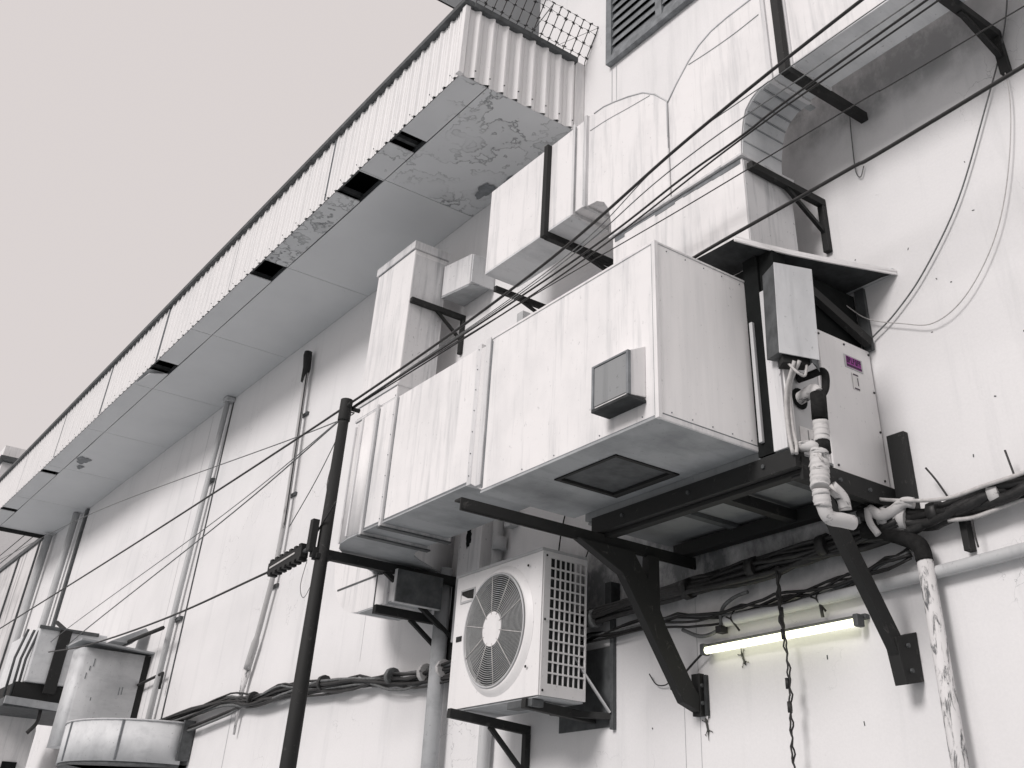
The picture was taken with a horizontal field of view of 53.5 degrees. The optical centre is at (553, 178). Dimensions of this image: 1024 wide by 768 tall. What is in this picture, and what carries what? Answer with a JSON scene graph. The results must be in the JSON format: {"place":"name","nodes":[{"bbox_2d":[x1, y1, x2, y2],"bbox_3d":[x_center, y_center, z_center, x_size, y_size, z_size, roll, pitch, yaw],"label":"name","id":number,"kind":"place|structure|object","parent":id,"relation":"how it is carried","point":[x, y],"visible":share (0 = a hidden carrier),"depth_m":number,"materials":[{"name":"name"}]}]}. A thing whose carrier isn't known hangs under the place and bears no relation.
{"place":"outdoors","nodes":[
{"label":"outdoors","id":0,"kind":"place"},
{"bbox_2d":[0,445,37,567],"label":"distant building","id":1,"kind":"structure","parent":0,"point":[10,456],"depth_m":50.93,"materials":[{"name":"paint"}]},
{"bbox_2d":[0,0,452,451],"label":"sky","id":2,"kind":"structure","parent":0,"point":[138,138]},
{"label":"ground","id":3,"kind":"structure","parent":0,"visible":0},
{"bbox_2d":[0,538,42,671],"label":"neighbouring building","id":4,"kind":"structure","parent":3,"relation":"on","point":[16,571],"depth_m":24.62,"materials":[{"name":"paint"}]},
{"bbox_2d":[0,536,32,563],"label":"wire fence","id":5,"kind":"object","parent":4,"relation":"on","point":[15,550],"visible":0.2,"depth_m":27.86,"materials":[{"name":"grey metal"}]},
{"bbox_2d":[0,534,52,678],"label":"downpipe","id":6,"kind":"object","parent":4,"relation":"attached to","point":[31,589],"visible":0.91,"depth_m":22.48,"materials":[{"name":"white plastic"}]},
{"bbox_2d":[279,398,360,767],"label":"cable pole","id":7,"kind":"object","parent":3,"relation":"on","point":[295,718],"visible":1,"depth_m":8.16,"materials":[{"name":"black metal"}]},
{"bbox_2d":[0,412,354,559],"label":"overhead cable","id":8,"kind":"object","parent":7,"relation":"attached to","point":[193,474],"visible":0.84,"depth_m":12.67,"materials":[{"name":"black rubber"}]},
{"bbox_2d":[51,423,334,641],"bbox_3d":[-5.201,5.113,13.061,0.200,0.730,11.858,24,-40,-27],"label":"overhead cable","id":9,"kind":"object","parent":7,"relation":"attached to","point":[204,528],"visible":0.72,"depth_m":12.08,"materials":[{"name":"black rubber"}]},
{"bbox_2d":[66,421,337,650],"bbox_3d":[-4.449,4.456,11.926,0.100,0.913,8.854,24,-41,-28],"label":"overhead cable","id":10,"kind":"object","parent":7,"relation":"attached to","point":[211,529],"visible":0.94,"depth_m":11.25,"materials":[{"name":"black rubber"}]},
{"bbox_2d":[267,518,319,577],"bbox_3d":[-2.236,3.171,8.686,0.078,0.337,0.802,25,-41,-28],"label":"strain clamp","id":11,"kind":"object","parent":7,"relation":"attached to","point":[288,560],"visible":1,"depth_m":8.52,"materials":[{"name":"black paint"}]},
{"bbox_2d":[48,572,266,652],"bbox_3d":[-4.937,5.132,11.764,0.126,0.404,8.283,24,-41,-28],"label":"overhead cable","id":12,"kind":"object","parent":11,"relation":"attached to","point":[230,589],"visible":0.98,"depth_m":10.51,"materials":[{"name":"black rubber"}]},
{"bbox_2d":[300,559,309,597],"bbox_3d":[-2.029,3.287,8.348,0.160,0.303,0.023,-22,-42,31],"label":"hanging wire","id":13,"kind":"object","parent":11,"relation":"hanging from","point":[300,583],"visible":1,"depth_m":8.35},
{"bbox_2d":[318,501,336,530],"bbox_3d":[-1.944,2.908,8.503,0.326,0.350,0.032,-26,-44,34],"label":"overhead cable","id":14,"kind":"object","parent":11,"relation":"attached to","point":[332,507],"visible":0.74,"depth_m":8.51,"materials":[{"name":"black rubber"}]},
{"bbox_2d":[289,442,334,526],"bbox_3d":[-2.194,2.768,9.448,0.044,0.708,1.058,22,-39,-25],"label":"hanging wire","id":15,"kind":"object","parent":7,"relation":"hanging from","point":[313,484],"visible":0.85,"depth_m":9.52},
{"bbox_2d":[0,0,863,628],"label":"overhead cable","id":16,"kind":"object","parent":7,"relation":"attached to","point":[756,82],"visible":0.99,"depth_m":7.27,"materials":[{"name":"black rubber"}]},
{"bbox_2d":[352,0,914,406],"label":"overhead cable","id":17,"kind":"object","parent":7,"relation":"attached to","point":[656,182],"visible":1,"depth_m":6.65,"materials":[{"name":"black rubber"}]},
{"bbox_2d":[393,0,885,378],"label":"overhead cable","id":18,"kind":"object","parent":7,"relation":"attached to","point":[646,177],"visible":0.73,"depth_m":7.00,"materials":[{"name":"black rubber"}]},
{"bbox_2d":[352,0,927,407],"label":"overhead cable","id":19,"kind":"object","parent":7,"relation":"attached to","point":[744,133],"visible":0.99,"depth_m":6.64,"materials":[{"name":"black rubber"}]},
{"bbox_2d":[352,0,939,408],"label":"overhead cable","id":20,"kind":"object","parent":7,"relation":"attached to","point":[802,94],"visible":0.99,"depth_m":6.72,"materials":[{"name":"black rubber"}]},
{"bbox_2d":[354,6,1023,408],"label":"overhead cable","id":21,"kind":"object","parent":7,"relation":"attached to","point":[758,162],"visible":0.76,"depth_m":6.24,"materials":[{"name":"black rubber"}]},
{"bbox_2d":[20,0,1023,767],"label":"building","id":22,"kind":"structure","parent":3,"relation":"on","point":[950,394],"depth_m":6.94,"materials":[{"name":"paint"}]},
{"bbox_2d":[0,625,106,733],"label":"old unit","id":23,"kind":"object","parent":22,"relation":"attached to","point":[33,677],"visible":0.8,"depth_m":15.88,"materials":[{"name":"grey metal"}]},
{"bbox_2d":[0,715,35,767],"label":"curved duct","id":24,"kind":"object","parent":23,"relation":"attached to","point":[16,741],"visible":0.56,"depth_m":16.22,"materials":[{"name":"white metal"}]},
{"bbox_2d":[55,621,66,628],"bbox_3d":[-8.730,8.130,18.164,0.068,0.684,1.970,25,-41,-28],"label":"stay rod","id":25,"kind":"object","parent":23,"relation":"on","point":[58,624],"visible":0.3,"depth_m":18.66,"materials":[{"name":"black paint"}]},
{"bbox_2d":[37,508,89,628],"bbox_3d":[-10.316,10.393,19.482,0.152,7.934,0.827,29,-43,-32],"label":"downpipe","id":26,"kind":"object","parent":22,"relation":"attached to","point":[58,572],"visible":0.53,"depth_m":21.05,"materials":[{"name":"grey metal"}]},
{"bbox_2d":[46,628,154,748],"bbox_3d":[-6.627,7.375,14.742,1.056,1.660,1.100,25,-41,-28],"label":"vent cowl","id":27,"kind":"object","parent":22,"relation":"attached to","point":[103,679],"visible":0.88,"depth_m":14.44,"materials":[{"name":"grey paint"}]},
{"bbox_2d":[122,626,164,645],"bbox_3d":[-6.135,6.756,14.886,0.054,0.065,2.310,25,-41,-28],"label":"stay rod","id":28,"kind":"object","parent":27,"relation":"on","point":[151,632],"visible":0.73,"depth_m":14.55,"materials":[{"name":"black paint"}]},
{"bbox_2d":[137,672,163,688],"bbox_3d":[-5.705,7.127,14.299,0.040,0.219,1.020,25,-41,-28],"label":"wall stay","id":29,"kind":"object","parent":27,"relation":"attached to","point":[161,674],"depth_m":14.18,"materials":[{"name":"black paint"}]},
{"bbox_2d":[56,718,195,767],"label":"drum cowl","id":30,"kind":"object","parent":22,"relation":"attached to","point":[117,743],"visible":1,"depth_m":12.43,"materials":[{"name":"grey metal"}]},
{"bbox_2d":[145,396,235,718],"bbox_3d":[-5.449,6.838,14.144,0.148,7.934,0.471,25,-41,-28],"label":"downpipe","id":31,"kind":"object","parent":22,"relation":"attached to","point":[228,401],"visible":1,"depth_m":14.92,"materials":[{"name":"pale grey painted metal"},{"name":"dark grey metal"}]},
{"bbox_2d":[233,350,311,734],"bbox_3d":[-3.448,4.310,12.761,0.144,4.711,0.502,25,-41,-28],"label":"vent pipe","id":32,"kind":"object","parent":22,"relation":"attached to","point":[307,361],"visible":0.97,"depth_m":12.55,"materials":[{"name":"grey metal"}]},
{"bbox_2d":[0,0,584,538],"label":"canopy","id":33,"kind":"object","parent":22,"relation":"attached to","point":[456,118],"visible":0.94,"depth_m":12.50,"materials":[{"name":"metal"}]},
{"bbox_2d":[476,0,598,65],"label":"spiked fence","id":34,"kind":"object","parent":33,"relation":"on","point":[539,17],"visible":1,"depth_m":10.65,"materials":[{"name":"black metal"}]},
{"bbox_2d":[159,659,450,721],"bbox_3d":[-2.932,5.574,10.863,0.143,0.399,7.509,25,-41,-28],"label":"cable bundle","id":35,"kind":"object","parent":22,"relation":"attached to","point":[388,679],"visible":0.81,"depth_m":10.01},
{"bbox_2d":[187,692,280,731],"bbox_3d":[-3.802,6.237,11.815,0.056,0.230,2.806,25,-41,-28],"label":"cable bundle","id":36,"kind":"object","parent":35,"relation":"attached to","point":[195,726],"visible":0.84,"depth_m":11.99,"materials":[{"name":"grey plastic"}]},
{"bbox_2d":[309,546,455,660],"bbox_3d":[-1.438,3.646,8.534,1.457,0.787,0.065,25,-41,-28],"label":"wall bracket","id":37,"kind":"object","parent":22,"relation":"attached to","point":[387,569],"depth_m":8.71,"materials":[{"name":"black metal"}]},
{"bbox_2d":[334,240,450,620],"bbox_3d":[-1.494,2.382,10.177,0.460,3.800,1.348,25,-41,-28],"label":"tall duct","id":38,"kind":"object","parent":22,"relation":"attached to","point":[404,330],"visible":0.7,"depth_m":10.51,"materials":[{"name":"white metal"}]},
{"bbox_2d":[372,604,433,645],"bbox_3d":[-1.246,3.965,8.721,0.737,0.454,0.060,25,-41,-28],"label":"wall bracket","id":39,"kind":"object","parent":22,"relation":"attached to","point":[412,617],"depth_m":8.79,"materials":[{"name":"black metal"}]},
{"bbox_2d":[421,567,452,767],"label":"downpipe","id":40,"kind":"object","parent":22,"relation":"attached to","point":[432,727],"visible":0.77,"depth_m":8.52,"materials":[{"name":"white plastic"}]},
{"bbox_2d":[410,296,465,354],"bbox_3d":[-1.232,1.544,10.648,0.667,0.449,0.050,25,-41,-28],"label":"wall bracket","id":41,"kind":"object","parent":22,"relation":"attached to","point":[442,311],"depth_m":10.73,"materials":[{"name":"black metal"}]},
{"bbox_2d":[441,254,494,305],"bbox_3d":[-0.910,1.079,10.854,0.294,0.469,0.585,25,-41,-28],"label":"branch duct","id":42,"kind":"object","parent":22,"relation":"attached to","point":[466,280],"visible":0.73,"depth_m":10.71,"materials":[{"name":"metal"}]},
{"bbox_2d":[451,310,529,642],"bbox_3d":[-0.552,2.612,9.213,0.160,2.900,0.700,25,-41,-28],"label":"duct riser","id":43,"kind":"object","parent":22,"relation":"attached to","point":[475,548],"visible":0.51,"depth_m":8.83,"materials":[{"name":"metal"}]},
{"bbox_2d":[476,520,506,767],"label":"downpipe","id":44,"kind":"object","parent":22,"relation":"attached to","point":[499,544],"visible":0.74,"depth_m":8.59,"materials":[{"name":"white plastic"}]},
{"bbox_2d":[493,285,545,311],"bbox_3d":[-0.298,1.183,9.417,0.617,0.206,0.045,25,-41,-28],"label":"wall bracket","id":45,"kind":"object","parent":22,"relation":"attached to","point":[530,303],"depth_m":9.45,"materials":[{"name":"black metal"}]},
{"bbox_2d":[447,619,615,767],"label":"unit bracket","id":46,"kind":"object","parent":22,"relation":"attached to","point":[596,709],"visible":0.95,"depth_m":7.18,"materials":[{"name":"black metal"}]},
{"bbox_2d":[447,547,586,717],"bbox_3d":[-0.293,3.360,7.476,0.455,0.969,1.154,25,-41,-28],"label":"outdoor unit","id":47,"kind":"object","parent":46,"relation":"on","point":[517,635],"visible":1,"depth_m":7.25,"materials":[{"name":"metal"}]},
{"bbox_2d":[485,115,610,286],"bbox_3d":[0.127,0.653,8.911,0.798,1.800,1.473,25,-41,-28],"label":"duct","id":48,"kind":"object","parent":22,"relation":"attached to","point":[519,249],"visible":0.59,"depth_m":8.88,"materials":[{"name":"white metal"}]},
{"bbox_2d":[558,516,564,550],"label":"wall wire","id":49,"kind":"object","parent":22,"relation":"attached to","point":[560,536],"depth_m":8.10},
{"bbox_2d":[540,144,612,269],"bbox_3d":[0.249,0.308,8.945,0.841,1.110,0.055,25,-41,-28],"label":"wall bracket","id":50,"kind":"object","parent":22,"relation":"attached to","point":[555,239],"depth_m":8.73,"materials":[{"name":"black metal"}]},
{"bbox_2d":[606,0,693,67],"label":"louvre window","id":51,"kind":"structure","parent":22,"relation":"in","point":[636,20],"depth_m":10.27,"materials":[{"name":"grey paint"}]},
{"bbox_2d":[455,431,923,716],"bbox_3d":[0.717,2.085,5.688,1.887,1.330,1.880,25,-41,-28],"label":"support frame","id":52,"kind":"object","parent":22,"relation":"attached to","point":[610,550],"visible":0.93,"depth_m":6.08,"materials":[{"name":"black paint"}]},
{"bbox_2d":[480,240,889,546],"bbox_3d":[0.725,1.360,6.418,1.709,1.305,1.970,25,-41,-28],"label":"air handler","id":53,"kind":"object","parent":52,"relation":"on","point":[647,371],"visible":0.88,"depth_m":5.96,"materials":[{"name":"white metal"}]},
{"bbox_2d":[338,337,529,573],"bbox_3d":[-0.986,2.483,8.306,1.164,1.301,3.832,14,-37,-16],"label":"duct","id":54,"kind":"object","parent":53,"relation":"attached to","point":[416,465],"visible":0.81,"depth_m":7.89,"materials":[{"name":"white metal"}]},
{"bbox_2d":[588,0,806,275],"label":"duct riser","id":55,"kind":"object","parent":53,"relation":"attached to","point":[634,139],"visible":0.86,"depth_m":7.35,"materials":[{"name":"white metal"}]},
{"bbox_2d":[762,262,819,454],"bbox_3d":[1.351,1.004,5.704,0.243,1.108,0.232,8,-36,-8],"label":"isolator box","id":56,"kind":"object","parent":53,"relation":"attached to","point":[792,347],"visible":1,"depth_m":5.75,"materials":[{"name":"grey metal"}]},
{"bbox_2d":[793,367,857,529],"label":"coolant pipes","id":57,"kind":"object","parent":53,"relation":"attached to","point":[818,449],"visible":0.98,"depth_m":5.32,"materials":[{"name":"white plastic"}]},
{"bbox_2d":[864,497,915,536],"bbox_3d":[1.860,1.861,5.581,0.289,0.190,0.073,-21,-41,29],"label":"taped pipe","id":58,"kind":"object","parent":52,"relation":"attached to","point":[871,511],"visible":0.99,"depth_m":5.58,"materials":[{"name":"white plastic"}]},
{"bbox_2d":[702,716,711,739],"bbox_3d":[0.948,3.390,6.255,0.016,0.136,0.092,25,-41,-28],"label":"gecko","id":59,"kind":"object","parent":22,"relation":"attached to","point":[706,722],"visible":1,"depth_m":6.25,"materials":[{"name":"grey"}]},
{"bbox_2d":[681,590,748,637],"bbox_3d":[1.036,2.800,6.480,0.060,0.228,0.606,25,-41,-28],"label":"bent conduit","id":60,"kind":"object","parent":22,"relation":"attached to","point":[720,628],"visible":1,"depth_m":6.42,"materials":[{"name":"grey plastic"}]},
{"bbox_2d":[605,524,859,603],"bbox_3d":[1.045,2.577,6.627,0.102,0.230,2.670,25,-41,-28],"label":"cable angle","id":61,"kind":"object","parent":22,"relation":"attached to","point":[612,591],"visible":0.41,"depth_m":7.32,"materials":[{"name":"grey metal"}]},
{"bbox_2d":[573,518,898,629],"bbox_3d":[0.821,2.751,6.730,0.130,0.278,3.619,25,-41,-28],"label":"cable bundle","id":62,"kind":"object","parent":61,"relation":"attached to","point":[751,570],"visible":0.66,"depth_m":6.27,"materials":[{"name":"black rubber"}]},
{"bbox_2d":[774,566,795,767],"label":"twisted wire","id":63,"kind":"object","parent":62,"relation":"hanging from","point":[783,636],"visible":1,"depth_m":5.81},
{"bbox_2d":[856,475,1023,533],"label":"cable bundle","id":64,"kind":"object","parent":61,"relation":"attached to","point":[932,516],"visible":0.88,"depth_m":5.33,"materials":[{"name":"black plastic"}]},
{"bbox_2d":[925,467,947,495],"bbox_3d":[2.083,1.648,5.516,0.012,0.186,0.110,25,-41,-28],"label":"wall wire","id":65,"kind":"object","parent":64,"relation":"attached to","point":[936,480],"depth_m":5.51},
{"bbox_2d":[880,470,1023,502],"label":"wall cable","id":66,"kind":"object","parent":64,"relation":"on","point":[985,485],"depth_m":5.29,"materials":[{"name":"white plastic"}]},
{"bbox_2d":[970,513,978,547],"bbox_3d":[2.174,1.811,5.237,0.010,0.181,0.015,25,-41,-28],"label":"wall wire","id":67,"kind":"object","parent":64,"relation":"hanging from","point":[974,532],"depth_m":5.23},
{"bbox_2d":[947,498,1023,521],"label":"wall cable","id":68,"kind":"object","parent":64,"relation":"on","point":[990,511],"depth_m":5.21,"materials":[{"name":"white plastic"}]},
{"bbox_2d":[1004,450,1014,473],"bbox_3d":[2.348,1.462,5.218,0.012,0.142,0.031,25,-41,-28],"label":"wall wire","id":69,"kind":"object","parent":64,"relation":"attached to","point":[1009,462],"depth_m":5.22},
{"bbox_2d":[738,649,748,667],"bbox_3d":[1.166,2.940,6.240,0.015,0.130,0.097,25,-41,-28],"label":"gecko","id":70,"kind":"object","parent":22,"relation":"attached to","point":[743,659],"visible":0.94,"depth_m":6.23,"materials":[{"name":"grey"}]},
{"bbox_2d":[581,548,912,644],"bbox_3d":[0.982,2.792,6.556,0.059,0.206,3.205,25,-41,-28],"label":"cable bundle","id":71,"kind":"object","parent":22,"relation":"attached to","point":[906,554],"visible":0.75,"depth_m":6.20,"materials":[{"name":"black rubber"}]},
{"bbox_2d":[700,605,869,655],"bbox_3d":[1.341,2.683,6.058,0.097,0.161,1.270,25,-41,-28],"label":"tube light","id":72,"kind":"object","parent":22,"relation":"attached to","point":[855,620],"visible":0.98,"depth_m":5.93,"materials":[{"name":"glowing white glass"},{"name":"dark grey metal"}]},
{"bbox_2d":[670,655,701,689],"bbox_3d":[0.859,3.144,6.488,0.014,0.202,0.336,25,-41,-28],"label":"wall wire","id":73,"kind":"object","parent":72,"relation":"attached to","point":[693,662],"depth_m":6.47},
{"bbox_2d":[747,160,832,253],"bbox_3d":[1.603,0.195,6.877,0.737,0.429,0.050,25,-41,-28],"label":"wall bracket","id":74,"kind":"object","parent":22,"relation":"attached to","point":[792,189],"depth_m":6.97,"materials":[{"name":"black metal"}]},
{"bbox_2d":[697,236,896,294],"bbox_3d":[1.406,0.641,6.533,1.054,0.072,1.145,25,-41,-28],"label":"rain hood","id":75,"kind":"object","parent":22,"relation":"attached to","point":[736,252],"visible":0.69,"depth_m":6.35,"materials":[{"name":"grey metal"}]},
{"bbox_2d":[693,64,1023,258],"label":"overhead cable","id":76,"kind":"object","parent":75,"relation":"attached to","point":[920,128],"visible":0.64,"depth_m":5.56,"materials":[{"name":"black rubber"}]},
{"bbox_2d":[770,0,867,123],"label":"wall bracket","id":77,"kind":"object","parent":22,"relation":"attached to","point":[835,100],"depth_m":6.93,"materials":[{"name":"black metal"}]},
{"bbox_2d":[759,0,965,110],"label":"duct","id":78,"kind":"object","parent":77,"relation":"attached to","point":[805,20],"visible":0.73,"depth_m":6.70,"materials":[{"name":"white metal"}]},
{"bbox_2d":[849,117,863,177],"bbox_3d":[2.106,-0.231,7.083,0.029,0.525,0.078,25,-41,-28],"label":"wall wire","id":79,"kind":"object","parent":22,"relation":"attached to","point":[853,150],"depth_m":7.09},
{"bbox_2d":[722,542,1023,630],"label":"conduit","id":80,"kind":"object","parent":22,"relation":"attached to","point":[997,556],"visible":0.93,"depth_m":5.55,"materials":[{"name":"white plastic"}]},
{"bbox_2d":[846,73,1010,325],"bbox_3d":[2.294,0.131,6.412,1.491,1.673,0.218,-27,-45,35],"label":"wall wire","id":81,"kind":"object","parent":22,"relation":"attached to","point":[990,247],"depth_m":5.96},
{"bbox_2d":[872,0,1007,337],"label":"wall wire","id":82,"kind":"object","parent":22,"relation":"attached to","point":[896,311],"depth_m":6.23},
{"bbox_2d":[959,520,976,552],"bbox_3d":[2.176,1.871,5.331,0.056,0.170,0.040,25,-41,-28],"label":"peg","id":83,"kind":"object","parent":22,"relation":"attached to","point":[967,536],"visible":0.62,"depth_m":5.31,"materials":[{"name":"black paint"}]},
{"bbox_2d":[939,0,1011,75],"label":"wall bracket","id":84,"kind":"object","parent":22,"relation":"attached to","point":[990,38],"depth_m":6.28,"materials":[{"name":"black metal"}]},
{"bbox_2d":[860,521,969,767],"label":"drain pipe","id":85,"kind":"object","parent":3,"relation":"on","point":[918,546],"visible":0.94,"depth_m":5.15,"materials":[{"name":"white paint"}]}
]}

